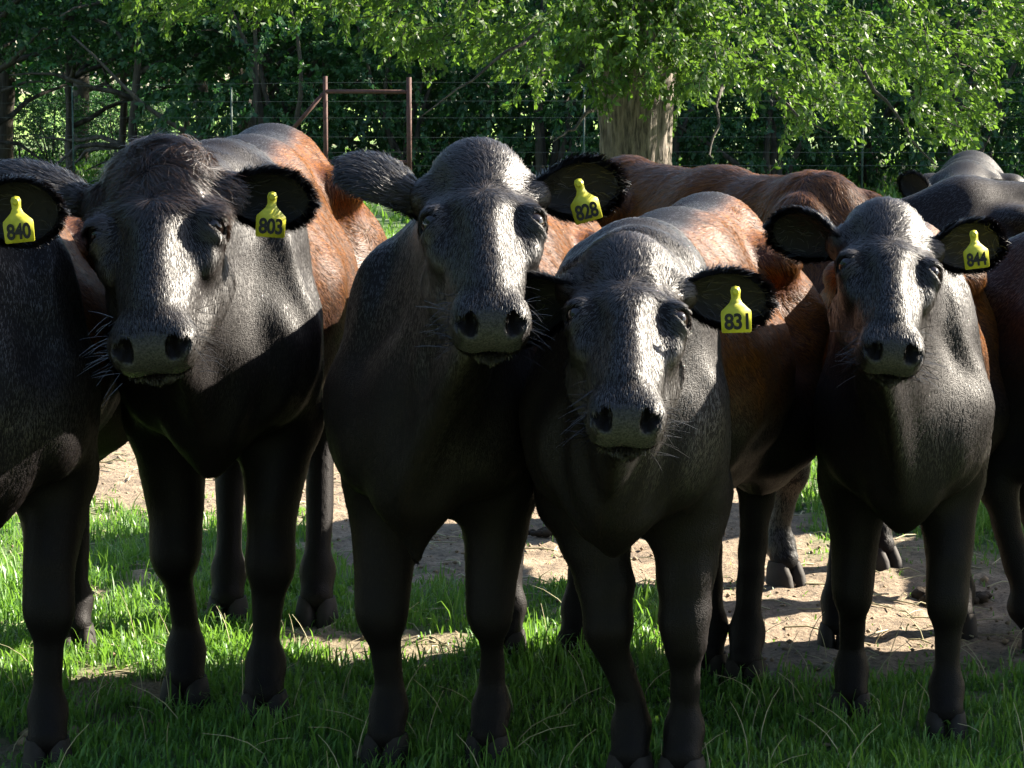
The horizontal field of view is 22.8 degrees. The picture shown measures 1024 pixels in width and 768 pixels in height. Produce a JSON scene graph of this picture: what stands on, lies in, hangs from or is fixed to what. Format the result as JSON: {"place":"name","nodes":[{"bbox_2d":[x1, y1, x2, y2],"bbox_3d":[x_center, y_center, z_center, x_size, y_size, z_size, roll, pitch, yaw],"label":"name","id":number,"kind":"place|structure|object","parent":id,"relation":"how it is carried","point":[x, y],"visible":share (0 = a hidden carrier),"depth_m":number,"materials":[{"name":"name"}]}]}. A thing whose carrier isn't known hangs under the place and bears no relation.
{"place":"outdoors","nodes":[
{"label":"outdoors","id":0,"kind":"place"},
{"bbox_2d":[15,0,971,93],"label":"sky","id":1,"kind":"structure","parent":0,"point":[962,0],"materials":[{"name":"white"}]},
{"bbox_2d":[0,142,1023,767],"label":"grass","id":2,"kind":"structure","parent":0,"point":[654,664],"depth_m":5.83,"materials":[{"name":"green plant"}]},
{"bbox_2d":[0,94,1023,767],"bbox_3d":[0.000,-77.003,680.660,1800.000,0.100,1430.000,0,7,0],"label":"ground","id":3,"kind":"structure","parent":0,"point":[896,584],"depth_m":6.84,"materials":[{"name":"soil"}]},
{"bbox_2d":[0,23,44,159],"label":"tree","id":4,"kind":"object","parent":3,"relation":"on","point":[7,108],"visible":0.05,"depth_m":44.29,"materials":[{"name":"brown plant"}]},
{"bbox_2d":[0,0,51,72],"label":"understorey tree","id":5,"kind":"object","parent":3,"relation":"on","point":[9,68],"visible":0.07,"depth_m":43.35,"materials":[{"name":"green plant"}]},
{"bbox_2d":[13,99,53,158],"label":"shrub","id":6,"kind":"object","parent":3,"relation":"on","point":[19,140],"visible":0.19,"depth_m":48.74,"materials":[{"name":"green plant"}]},
{"bbox_2d":[28,96,65,144],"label":"shrub","id":7,"kind":"object","parent":3,"relation":"on","point":[56,123],"visible":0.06,"depth_m":66.88,"materials":[{"name":"green plant"}]},
{"bbox_2d":[13,77,96,165],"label":"shrub","id":8,"kind":"object","parent":3,"relation":"on","point":[47,142],"visible":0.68,"depth_m":47.52,"materials":[{"name":"green plant"}]},
{"bbox_2d":[0,0,116,162],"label":"understorey tree","id":9,"kind":"object","parent":3,"relation":"on","point":[26,82],"visible":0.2,"depth_m":40.76,"materials":[{"name":"green plant"}]},
{"bbox_2d":[0,172,127,767],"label":"cow","id":10,"kind":"object","parent":3,"relation":"on","point":[62,434],"visible":0.88,"depth_m":5.21},
{"bbox_2d":[29,74,108,147],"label":"shrub","id":11,"kind":"object","parent":3,"relation":"on","point":[47,108],"visible":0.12,"depth_m":60.61,"materials":[{"name":"green plant"}]},
{"bbox_2d":[0,0,151,124],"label":"understorey tree","id":12,"kind":"object","parent":3,"relation":"on","point":[20,58],"visible":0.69,"depth_m":37.05,"materials":[{"name":"green plant"}]},
{"bbox_2d":[56,91,119,141],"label":"shrub","id":13,"kind":"object","parent":3,"relation":"on","point":[97,93],"visible":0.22,"depth_m":59.37,"materials":[{"name":"green plant"}]},
{"bbox_2d":[0,0,188,173],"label":"understorey tree","id":14,"kind":"object","parent":3,"relation":"on","point":[70,70],"visible":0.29,"depth_m":39.58,"materials":[{"name":"green plant"}]},
{"bbox_2d":[36,18,156,161],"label":"tree","id":15,"kind":"object","parent":3,"relation":"on","point":[83,92],"visible":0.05,"depth_m":50.81,"materials":[{"name":"brown plant"}]},
{"bbox_2d":[89,74,132,139],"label":"shrub","id":16,"kind":"object","parent":3,"relation":"on","point":[116,99],"visible":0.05,"depth_m":71.36,"materials":[{"name":"green plant"}]},
{"bbox_2d":[74,87,156,161],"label":"shrub","id":17,"kind":"object","parent":3,"relation":"on","point":[100,101],"visible":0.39,"depth_m":49.36,"materials":[{"name":"green plant"}]},
{"bbox_2d":[10,0,232,151],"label":"understorey tree","id":18,"kind":"object","parent":3,"relation":"on","point":[124,119],"visible":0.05,"depth_m":41.64,"materials":[{"name":"green plant"}]},
{"bbox_2d":[0,0,280,168],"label":"understorey tree","id":19,"kind":"object","parent":3,"relation":"on","point":[115,144],"visible":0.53,"depth_m":36.21,"materials":[{"name":"green plant"}]},
{"bbox_2d":[118,97,170,139],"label":"shrub","id":20,"kind":"object","parent":3,"relation":"on","point":[145,111],"visible":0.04,"depth_m":66.06,"materials":[{"name":"green plant"}]},
{"bbox_2d":[113,97,176,142],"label":"shrub","id":21,"kind":"object","parent":3,"relation":"on","point":[158,107],"visible":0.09,"depth_m":58.21,"materials":[{"name":"green plant"}]},
{"bbox_2d":[111,106,179,151],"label":"shrub","id":22,"kind":"object","parent":3,"relation":"on","point":[144,121],"visible":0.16,"depth_m":47.80,"materials":[{"name":"green plant"}]},
{"bbox_2d":[137,77,194,135],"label":"shrub","id":23,"kind":"object","parent":3,"relation":"on","point":[177,81],"visible":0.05,"depth_m":58.32,"materials":[{"name":"green plant"}]},
{"bbox_2d":[56,0,289,170],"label":"understorey tree","id":24,"kind":"object","parent":3,"relation":"on","point":[186,123],"visible":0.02,"depth_m":42.84,"materials":[{"name":"green plant"}]},
{"bbox_2d":[81,14,295,135],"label":"tree","id":25,"kind":"object","parent":3,"relation":"on","point":[202,88],"depth_m":49.53,"materials":[{"name":"brown plant"}]},
{"bbox_2d":[0,123,386,728],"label":"cow","id":26,"kind":"object","parent":3,"relation":"on","point":[226,268],"visible":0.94,"depth_m":5.50},
{"bbox_2d":[179,88,235,135],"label":"shrub","id":27,"kind":"object","parent":3,"relation":"on","point":[199,110],"visible":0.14,"depth_m":48.71,"materials":[{"name":"green plant"}]},
{"bbox_2d":[196,17,251,131],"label":"tree","id":28,"kind":"object","parent":3,"relation":"on","point":[240,73],"visible":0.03,"depth_m":44.39,"materials":[{"name":"brown plant"}]},
{"bbox_2d":[212,86,235,135],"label":"shrub","id":29,"kind":"object","parent":3,"relation":"on","point":[218,115],"visible":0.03,"depth_m":59.48,"materials":[{"name":"green plant"}]},
{"bbox_2d":[87,3,377,138],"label":"understorey tree","id":30,"kind":"object","parent":3,"relation":"on","point":[184,72],"visible":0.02,"depth_m":40.66,"materials":[{"name":"green plant"}]},
{"bbox_2d":[215,104,278,134],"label":"shrub","id":31,"kind":"object","parent":3,"relation":"on","point":[226,126],"visible":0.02,"depth_m":48.31,"materials":[{"name":"green plant"}]},
{"bbox_2d":[71,0,434,164],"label":"tree","id":32,"kind":"object","parent":3,"relation":"on","point":[181,112],"visible":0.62,"depth_m":35.04,"materials":[{"name":"green plant"}]},
{"bbox_2d":[111,0,417,120],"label":"understorey tree","id":33,"kind":"object","parent":3,"relation":"on","point":[291,50],"visible":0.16,"depth_m":36.83,"materials":[{"name":"green plant"}]},
{"bbox_2d":[248,70,306,133],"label":"shrub","id":34,"kind":"object","parent":3,"relation":"on","point":[250,79],"depth_m":64.34,"materials":[{"name":"green plant"}]},
{"bbox_2d":[157,0,421,165],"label":"understorey tree","id":35,"kind":"object","parent":3,"relation":"on","point":[271,52],"visible":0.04,"depth_m":38.91,"materials":[{"name":"green plant"}]},
{"bbox_2d":[277,79,349,148],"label":"shrub","id":36,"kind":"object","parent":3,"relation":"on","point":[296,98],"depth_m":49.05,"materials":[{"name":"green plant"}]},
{"bbox_2d":[155,0,485,155],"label":"tree","id":37,"kind":"object","parent":3,"relation":"on","point":[197,94],"visible":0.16,"depth_m":36.72,"materials":[{"name":"green plant"}]},
{"bbox_2d":[266,1,507,170],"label":"shrub","id":38,"kind":"object","parent":3,"relation":"on","point":[381,86],"visible":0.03,"depth_m":40.71,"materials":[{"name":"green plant"}]},
{"bbox_2d":[267,0,546,177],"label":"shrub","id":39,"kind":"object","parent":3,"relation":"on","point":[396,150],"visible":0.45,"depth_m":35.43,"materials":[{"name":"green plant"}]},
{"bbox_2d":[295,0,533,172],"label":"understorey tree","id":40,"kind":"object","parent":3,"relation":"on","point":[395,81],"depth_m":42.65,"materials":[{"name":"green plant"}]},
{"bbox_2d":[313,0,569,174],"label":"shrub","id":41,"kind":"object","parent":3,"relation":"on","point":[438,129],"visible":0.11,"depth_m":37.67,"materials":[{"name":"green plant"}]},
{"bbox_2d":[322,134,630,767],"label":"cow","id":42,"kind":"object","parent":3,"relation":"on","point":[427,375],"visible":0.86,"depth_m":5.04},
{"bbox_2d":[0,453,1019,767],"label":"pebbles","id":43,"kind":"object","parent":3,"relation":"on","point":[982,579],"visible":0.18,"depth_m":6.53,"materials":[{"name":"grey stone"}]},
{"bbox_2d":[1,452,1021,675],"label":"straw","id":44,"kind":"object","parent":3,"relation":"on","point":[530,576],"visible":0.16,"depth_m":7.05,"materials":[{"name":"beige plant"}]},
{"bbox_2d":[0,76,1023,188],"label":"wire fence","id":45,"kind":"object","parent":3,"relation":"on","point":[325,101],"visible":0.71,"depth_m":31.57,"materials":[{"name":"brown metal"}]},
{"bbox_2d":[0,583,1023,767],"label":"dry stalks","id":46,"kind":"object","parent":3,"relation":"on","point":[510,696],"visible":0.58,"depth_m":5.70,"materials":[{"name":"plant"}]},
{"bbox_2d":[15,0,1020,105],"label":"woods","id":47,"kind":"object","parent":3,"relation":"on","point":[50,78],"depth_m":251.35,"materials":[{"name":"green plant"}]},
{"bbox_2d":[395,0,679,174],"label":"shrub","id":48,"kind":"object","parent":3,"relation":"on","point":[525,129],"visible":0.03,"depth_m":39.97,"materials":[{"name":"green plant"}]},
{"bbox_2d":[528,527,551,537],"bbox_3d":[0.074,0.471,8.072,0.134,0.034,0.071,0,7,0],"label":"dung pat","id":49,"kind":"object","parent":3,"relation":"on","point":[543,532],"visible":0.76,"depth_m":8.05,"materials":[{"name":"brown soil"}]},
{"bbox_2d":[379,0,713,174],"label":"shrub","id":50,"kind":"object","parent":3,"relation":"on","point":[560,145],"visible":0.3,"depth_m":35.20,"materials":[{"name":"green plant"}]},
{"bbox_2d":[99,0,1023,170],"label":"oak tree","id":51,"kind":"object","parent":3,"relation":"on","point":[632,53],"visible":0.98,"depth_m":18.74,"materials":[{"name":"green plant"}]},
{"bbox_2d":[431,0,724,167],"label":"shrub","id":52,"kind":"object","parent":3,"relation":"on","point":[530,158],"visible":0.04,"depth_m":38.05,"materials":[{"name":"green plant"}]},
{"bbox_2d":[510,0,828,173],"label":"shrub","id":53,"kind":"object","parent":3,"relation":"on","point":[592,140],"visible":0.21,"depth_m":34.85,"materials":[{"name":"green plant"}]},
{"bbox_2d":[518,191,829,767],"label":"cow","id":54,"kind":"object","parent":3,"relation":"on","point":[666,404],"visible":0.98,"depth_m":5.03},
{"bbox_2d":[588,11,774,166],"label":"shrub","id":55,"kind":"object","parent":3,"relation":"on","point":[720,108],"visible":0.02,"depth_m":40.95,"materials":[{"name":"green plant"}]},
{"bbox_2d":[598,154,902,587],"bbox_3d":[0.724,-0.088,7.826,0.700,1.192,2.067,-5,8,-35],"label":"cow","id":56,"kind":"object","parent":3,"relation":"on","point":[836,198],"visible":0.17,"depth_m":7.39},
{"bbox_2d":[679,0,875,173],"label":"shrub","id":57,"kind":"object","parent":3,"relation":"on","point":[757,150],"visible":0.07,"depth_m":37.09,"materials":[{"name":"green plant"}]},
{"bbox_2d":[673,0,928,174],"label":"shrub","id":58,"kind":"object","parent":3,"relation":"on","point":[771,129],"visible":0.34,"depth_m":34.51,"materials":[{"name":"green plant"}]},
{"bbox_2d":[719,1,927,171],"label":"shrub","id":59,"kind":"object","parent":3,"relation":"on","point":[832,144],"visible":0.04,"depth_m":40.70,"materials":[{"name":"green plant"}]},
{"bbox_2d":[744,0,998,189],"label":"shrub","id":60,"kind":"object","parent":3,"relation":"on","point":[872,175],"visible":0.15,"depth_m":37.00,"materials":[{"name":"green plant"}]},
{"bbox_2d":[761,195,1010,743],"bbox_3d":[0.875,0.142,5.860,0.522,1.184,1.829,1,7,12],"label":"cow","id":61,"kind":"object","parent":3,"relation":"on","point":[911,414],"visible":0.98,"depth_m":5.38},
{"bbox_2d":[838,0,971,133],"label":"tree","id":62,"kind":"object","parent":3,"relation":"on","point":[936,27],"visible":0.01,"depth_m":57.11,"materials":[{"name":"green plant"}]},
{"bbox_2d":[796,0,1023,177],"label":"shrub","id":63,"kind":"object","parent":3,"relation":"on","point":[994,136],"visible":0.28,"depth_m":34.62,"materials":[{"name":"green plant"}]},
{"bbox_2d":[867,0,1023,175],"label":"shrub","id":64,"kind":"object","parent":3,"relation":"on","point":[941,149],"visible":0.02,"depth_m":41.01,"materials":[{"name":"green plant"}]},
{"bbox_2d":[879,0,1023,173],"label":"shrub","id":65,"kind":"object","parent":3,"relation":"on","point":[937,103],"visible":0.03,"depth_m":38.03,"materials":[{"name":"green plant"}]},
{"bbox_2d":[910,587,992,604],"bbox_3d":[1.222,0.587,7.032,0.231,0.051,0.157,0,7,0],"label":"dung pat","id":66,"kind":"object","parent":3,"relation":"on","point":[918,593],"visible":0.26,"depth_m":7.03,"materials":[{"name":"brown soil"}]},
{"bbox_2d":[895,150,1023,197],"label":"cow","id":67,"kind":"object","parent":3,"relation":"on","point":[967,162],"visible":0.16,"depth_m":10.23},
{"bbox_2d":[897,174,1023,238],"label":"cow","id":68,"kind":"object","parent":3,"relation":"on","point":[939,205],"visible":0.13,"depth_m":8.58},
{"bbox_2d":[950,12,1023,174],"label":"shrub","id":69,"kind":"object","parent":3,"relation":"on","point":[1020,135],"visible":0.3,"depth_m":34.80,"materials":[{"name":"green plant"}]},
{"bbox_2d":[981,231,1023,652],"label":"cow","id":70,"kind":"object","parent":3,"relation":"on","point":[1002,499],"visible":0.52,"depth_m":6.36}
]}

